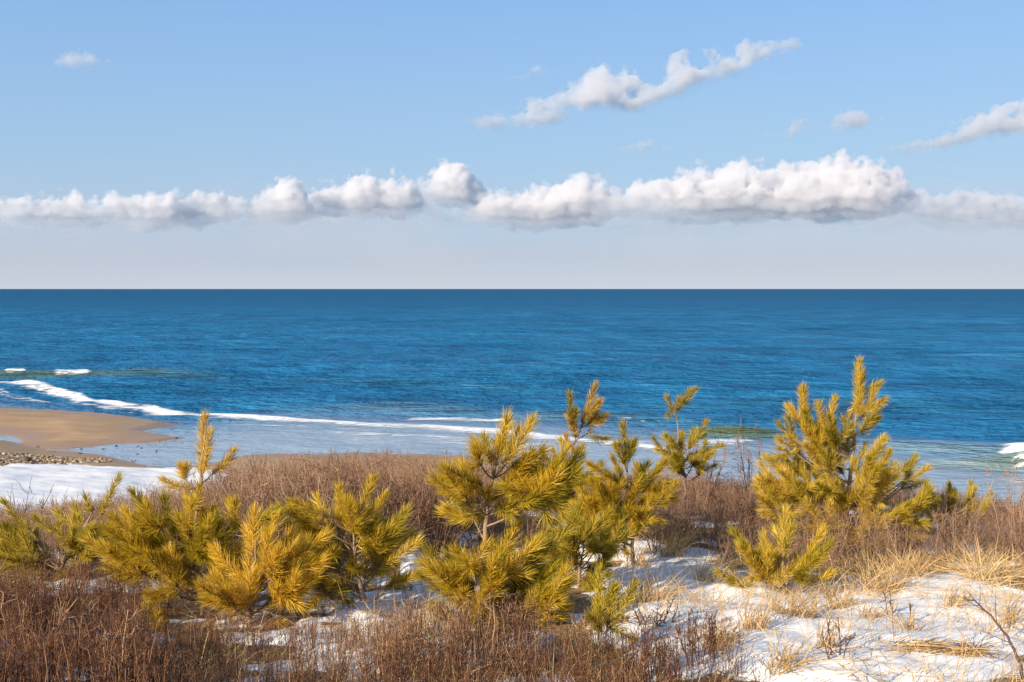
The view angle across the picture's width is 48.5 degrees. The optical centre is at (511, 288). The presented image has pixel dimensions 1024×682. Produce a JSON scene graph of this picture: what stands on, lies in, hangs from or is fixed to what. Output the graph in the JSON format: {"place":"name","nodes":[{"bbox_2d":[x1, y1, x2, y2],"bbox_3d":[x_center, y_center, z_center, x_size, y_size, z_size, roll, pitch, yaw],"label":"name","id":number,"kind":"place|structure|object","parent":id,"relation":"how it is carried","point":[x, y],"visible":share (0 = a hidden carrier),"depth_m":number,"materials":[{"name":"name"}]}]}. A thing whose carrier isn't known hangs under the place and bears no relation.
{"place":"outdoors","nodes":[
{"label":"outdoors","id":0,"kind":"place"},
{"bbox_2d":[0,289,1023,505],"bbox_3d":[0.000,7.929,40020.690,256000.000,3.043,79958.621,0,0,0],"label":"sea","id":1,"kind":"structure","parent":0,"point":[947,365],"depth_m":109.20,"materials":[{"name":"liquid"}]},
{"bbox_2d":[0,368,1023,482],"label":"sea foam","id":2,"kind":"object","parent":1,"relation":"on","point":[1014,448],"visible":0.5,"depth_m":72.18,"materials":[{"name":"white"}]},
{"bbox_2d":[0,407,1023,681],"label":"ground","id":3,"kind":"structure","parent":0,"point":[40,429],"depth_m":48.95,"materials":[{"name":"beige sand"}]},
{"bbox_2d":[1,477,53,531],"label":"bare shrub","id":4,"kind":"object","parent":3,"relation":"on","point":[27,499],"visible":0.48,"depth_m":12.12,"materials":[{"name":"brown plant"}]},
{"bbox_2d":[0,556,77,673],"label":"bare shrub","id":5,"kind":"object","parent":3,"relation":"on","point":[49,624],"visible":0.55,"depth_m":6.01,"materials":[{"name":"brown plant"}]},
{"bbox_2d":[0,452,112,465],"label":"shingle","id":6,"kind":"object","parent":3,"relation":"on","point":[25,459],"visible":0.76,"depth_m":50.60,"materials":[{"name":"gravel"}]},
{"bbox_2d":[0,470,175,583],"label":"pine tree","id":7,"kind":"object","parent":3,"relation":"on","point":[25,539],"visible":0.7,"depth_m":9.22,"materials":[{"name":"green plant"}]},
{"bbox_2d":[0,463,226,513],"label":"snow field","id":8,"kind":"structure","parent":3,"relation":"on","point":[74,479],"depth_m":41.56,"materials":[{"name":"white snow"}]},
{"bbox_2d":[36,434,218,460],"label":"seaweed wrack","id":9,"kind":"object","parent":3,"relation":"on","point":[117,445],"visible":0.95,"depth_m":57.12,"materials":[{"name":"brown plant"}]},
{"bbox_2d":[137,597,167,633],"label":"pine tree","id":10,"kind":"object","parent":3,"relation":"on","point":[156,615],"visible":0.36,"depth_m":7.15,"materials":[{"name":"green plant"}]},
{"bbox_2d":[72,482,285,618],"bbox_3d":[-2.326,1.860,7.945,1.525,1.054,0.909,0,0,0],"label":"pine tree","id":11,"kind":"object","parent":3,"relation":"on","point":[143,542],"visible":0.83,"depth_m":7.88,"materials":[{"name":"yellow plant"}]},
{"bbox_2d":[131,405,240,601],"bbox_3d":[-2.488,1.634,8.681,0.689,1.512,0.596,0,0,23],"label":"pine tree","id":12,"kind":"object","parent":3,"relation":"on","point":[185,468],"visible":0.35,"depth_m":8.64,"materials":[{"name":"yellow plant"}]},
{"bbox_2d":[189,500,337,627],"bbox_3d":[-1.642,1.980,7.402,1.028,1.153,0.832,0,0,0],"label":"pine tree","id":13,"kind":"object","parent":3,"relation":"on","point":[284,570],"visible":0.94,"depth_m":7.46,"materials":[{"name":"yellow plant"}]},
{"bbox_2d":[257,469,428,608],"bbox_3d":[-1.245,1.923,8.308,1.337,1.250,0.985,0,0,0],"label":"pine tree","id":14,"kind":"object","parent":3,"relation":"on","point":[367,533],"visible":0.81,"depth_m":8.36,"materials":[{"name":"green plant"}]},
{"bbox_2d":[0,539,775,681],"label":"twig undergrowth","id":15,"kind":"object","parent":3,"relation":"on","point":[119,660],"visible":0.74,"depth_m":6.07,"materials":[{"name":"brown plant"}]},
{"bbox_2d":[411,404,592,629],"bbox_3d":[-0.071,1.672,7.601,1.262,1.836,0.890,0,0,0],"label":"pine tree","id":16,"kind":"object","parent":3,"relation":"on","point":[550,479],"visible":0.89,"depth_m":7.58,"materials":[{"name":"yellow plant"}]},
{"bbox_2d":[0,445,1023,575],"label":"bare thicket","id":17,"kind":"object","parent":3,"relation":"on","point":[407,483],"visible":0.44,"depth_m":10.81,"materials":[{"name":"brown plant"}]},
{"bbox_2d":[0,518,1023,681],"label":"dry grass","id":18,"kind":"structure","parent":3,"relation":"on","point":[736,565],"depth_m":7.22,"materials":[{"name":"plant"}]},
{"bbox_2d":[1,503,1023,681],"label":"snow","id":19,"kind":"structure","parent":3,"relation":"on","point":[808,674],"depth_m":7.18,"materials":[{"name":"white snow"}]},
{"bbox_2d":[604,592,647,618],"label":"bent branch","id":20,"kind":"object","parent":19,"relation":"on","point":[628,604],"visible":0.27,"depth_m":7.56,"materials":[{"name":"brown plant"}]},
{"bbox_2d":[603,615,650,632],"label":"bent branch","id":21,"kind":"object","parent":19,"relation":"on","point":[625,621],"visible":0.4,"depth_m":7.38,"materials":[{"name":"brown wood"}]},
{"bbox_2d":[614,541,672,566],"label":"grass tuft","id":22,"kind":"object","parent":19,"relation":"on","point":[642,560],"visible":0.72,"depth_m":9.88,"materials":[{"name":"plant"}]},
{"bbox_2d":[649,513,712,557],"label":"bare shrub","id":23,"kind":"object","parent":19,"relation":"on","point":[671,540],"visible":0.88,"depth_m":10.52,"materials":[{"name":"plant"}]},
{"bbox_2d":[668,549,745,582],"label":"grass tuft","id":24,"kind":"object","parent":19,"relation":"on","point":[710,576],"visible":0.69,"depth_m":9.09,"materials":[{"name":"plant"}]},
{"bbox_2d":[678,599,763,649],"bbox_3d":[1.191,1.981,6.664,0.548,0.319,0.448,0,0,9],"label":"grass tuft","id":25,"kind":"object","parent":19,"relation":"on","point":[724,632],"visible":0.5,"depth_m":6.67,"materials":[{"name":"plant"}]},
{"bbox_2d":[722,584,797,631],"bbox_3d":[1.490,1.953,7.017,0.614,0.361,0.419,0,0,42],"label":"grass tuft","id":26,"kind":"object","parent":19,"relation":"on","point":[752,623],"visible":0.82,"depth_m":6.98,"materials":[{"name":"plant"}]},
{"bbox_2d":[719,577,847,619],"bbox_3d":[1.784,2.008,7.372,0.879,0.338,0.803,0,0,0],"label":"grass tuft","id":27,"kind":"object","parent":19,"relation":"on","point":[794,608],"visible":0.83,"depth_m":7.33,"materials":[{"name":"plant"}]},
{"bbox_2d":[731,615,842,680],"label":"grass tuft","id":28,"kind":"object","parent":19,"relation":"on","point":[785,665],"visible":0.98,"depth_m":6.03,"materials":[{"name":"plant"}]},
{"bbox_2d":[807,604,857,647],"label":"grass tuft","id":29,"kind":"object","parent":19,"relation":"on","point":[819,642],"visible":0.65,"depth_m":6.50,"materials":[{"name":"plant"}]},
{"bbox_2d":[804,573,889,609],"bbox_3d":[2.276,2.078,7.806,0.644,0.318,0.710,0,0,-45],"label":"grass tuft","id":30,"kind":"object","parent":19,"relation":"on","point":[831,601],"visible":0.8,"depth_m":7.76,"materials":[{"name":"plant"}]},
{"bbox_2d":[843,588,906,618],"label":"grass tuft","id":31,"kind":"object","parent":19,"relation":"on","point":[870,609],"visible":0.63,"depth_m":7.33,"materials":[{"name":"plant"}]},
{"bbox_2d":[836,553,953,595],"bbox_3d":[2.952,2.212,8.831,1.035,0.381,1.044,0,0,39],"label":"grass tuft","id":32,"kind":"object","parent":19,"relation":"on","point":[888,583],"visible":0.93,"depth_m":8.86,"materials":[{"name":"plant"}]},
{"bbox_2d":[863,605,943,630],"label":"grass tuft","id":33,"kind":"object","parent":19,"relation":"on","point":[908,622],"visible":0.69,"depth_m":6.92,"materials":[{"name":"plant"}]},
{"bbox_2d":[861,544,984,581],"bbox_3d":[3.305,2.205,9.266,1.012,0.341,0.692,0,0,17],"label":"grass tuft","id":34,"kind":"object","parent":19,"relation":"on","point":[919,574],"visible":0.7,"depth_m":9.22,"materials":[{"name":"plant"}]},
{"bbox_2d":[846,604,1023,664],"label":"dry grass","id":35,"kind":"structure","parent":19,"relation":"on","point":[927,644],"depth_m":6.34,"materials":[{"name":"beige plant"}]},
{"bbox_2d":[898,532,1023,586],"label":"grass tuft","id":36,"kind":"object","parent":19,"relation":"on","point":[975,571],"visible":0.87,"depth_m":9.10,"materials":[{"name":"plant"}]},
{"bbox_2d":[939,577,985,607],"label":"grass tuft","id":37,"kind":"object","parent":19,"relation":"on","point":[950,600],"visible":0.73,"depth_m":7.70,"materials":[{"name":"plant"}]},
{"bbox_2d":[925,544,1023,587],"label":"grass tuft","id":38,"kind":"object","parent":19,"relation":"on","point":[1021,578],"visible":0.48,"depth_m":9.31,"materials":[{"name":"plant"}]},
{"bbox_2d":[955,637,1018,659],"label":"bent branch","id":39,"kind":"object","parent":19,"relation":"on","point":[982,651],"visible":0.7,"depth_m":6.34,"materials":[{"name":"brown wood"}]},
{"bbox_2d":[961,574,1023,627],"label":"grass tuft","id":40,"kind":"object","parent":19,"relation":"on","point":[1007,614],"visible":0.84,"depth_m":7.09,"materials":[{"name":"plant"}]},
{"bbox_2d":[521,378,611,542],"bbox_3d":[0.450,1.682,10.522,1.022,1.733,0.677,0,0,0],"label":"pine tree","id":41,"kind":"object","parent":3,"relation":"on","point":[592,416],"visible":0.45,"depth_m":10.51,"materials":[{"name":"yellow plant"}]},
{"bbox_2d":[523,500,630,591],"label":"pine tree","id":42,"kind":"object","parent":3,"relation":"on","point":[592,545],"visible":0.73,"depth_m":8.88,"materials":[{"name":"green plant"}]},
{"bbox_2d":[579,558,642,661],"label":"pine tree","id":43,"kind":"object","parent":3,"relation":"on","point":[599,601],"visible":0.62,"depth_m":6.68,"materials":[{"name":"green plant"}]},
{"bbox_2d":[555,416,681,564],"bbox_3d":[0.891,1.796,9.912,1.268,1.405,0.733,0,0,0],"label":"pine tree","id":44,"kind":"object","parent":3,"relation":"on","point":[640,518],"visible":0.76,"depth_m":9.89,"materials":[{"name":"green plant"}]},
{"bbox_2d":[629,593,676,626],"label":"bare shrub","id":45,"kind":"object","parent":3,"relation":"on","point":[659,614],"visible":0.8,"depth_m":7.26,"materials":[{"name":"brown plant"}]},
{"bbox_2d":[610,560,706,602],"bbox_3d":[1.065,2.168,8.468,0.833,0.372,0.814,0,0,44],"label":"grass tuft","id":46,"kind":"object","parent":3,"relation":"on","point":[648,595],"visible":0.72,"depth_m":8.42,"materials":[{"name":"plant"}]},
{"bbox_2d":[649,385,728,514],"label":"pine tree","id":47,"kind":"object","parent":3,"relation":"on","point":[678,461],"visible":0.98,"depth_m":12.34,"materials":[{"name":"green plant"}]},
{"bbox_2d":[671,609,722,654],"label":"bare shrub","id":48,"kind":"object","parent":3,"relation":"on","point":[692,632],"visible":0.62,"depth_m":6.49,"materials":[{"name":"brown plant"}]},
{"bbox_2d":[671,420,737,508],"bbox_3d":[2.276,2.059,13.269,0.687,1.067,0.731,0,0,-36],"label":"bare shrub","id":49,"kind":"object","parent":3,"relation":"on","point":[718,472],"visible":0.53,"depth_m":13.23,"materials":[{"name":"brown plant"}]},
{"bbox_2d":[727,420,763,499],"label":"bare shrub","id":50,"kind":"object","parent":3,"relation":"on","point":[748,452],"visible":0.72,"depth_m":13.05,"materials":[{"name":"brown plant"}]},
{"bbox_2d":[711,503,838,594],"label":"pine tree","id":51,"kind":"object","parent":3,"relation":"on","point":[763,566],"visible":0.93,"depth_m":8.76,"materials":[{"name":"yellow plant"}]},
{"bbox_2d":[817,615,855,658],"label":"bare shrub","id":52,"kind":"object","parent":3,"relation":"on","point":[840,645],"visible":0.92,"depth_m":6.16,"materials":[{"name":"brown plant"}]},
{"bbox_2d":[749,354,943,559],"bbox_3d":[3.147,1.581,10.774,1.858,1.964,1.076,0,0,0],"label":"pine tree","id":53,"kind":"object","parent":3,"relation":"on","point":[825,466],"visible":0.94,"depth_m":10.68,"materials":[{"name":"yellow plant"}]},
{"bbox_2d":[879,587,916,619],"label":"bare shrub","id":54,"kind":"object","parent":3,"relation":"on","point":[909,604],"visible":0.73,"depth_m":7.41,"materials":[{"name":"brown plant"}]},
{"bbox_2d":[921,478,995,539],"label":"pine tree","id":55,"kind":"object","parent":3,"relation":"on","point":[951,492],"visible":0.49,"depth_m":11.34,"materials":[{"name":"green plant"}]},
{"bbox_2d":[956,593,1023,681],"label":"bent branch","id":56,"kind":"object","parent":3,"relation":"on","point":[1008,641],"visible":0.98,"depth_m":6.17,"materials":[{"name":"brown wood"}]},
{"bbox_2d":[983,459,1023,557],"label":"bare shrub","id":57,"kind":"object","parent":3,"relation":"on","point":[1013,494],"visible":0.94,"depth_m":10.63,"materials":[{"name":"brown plant"}]},
{"bbox_2d":[0,0,1023,288],"label":"sky","id":58,"kind":"structure","parent":0,"point":[145,144],"materials":[{"name":"blue"}]}
]}

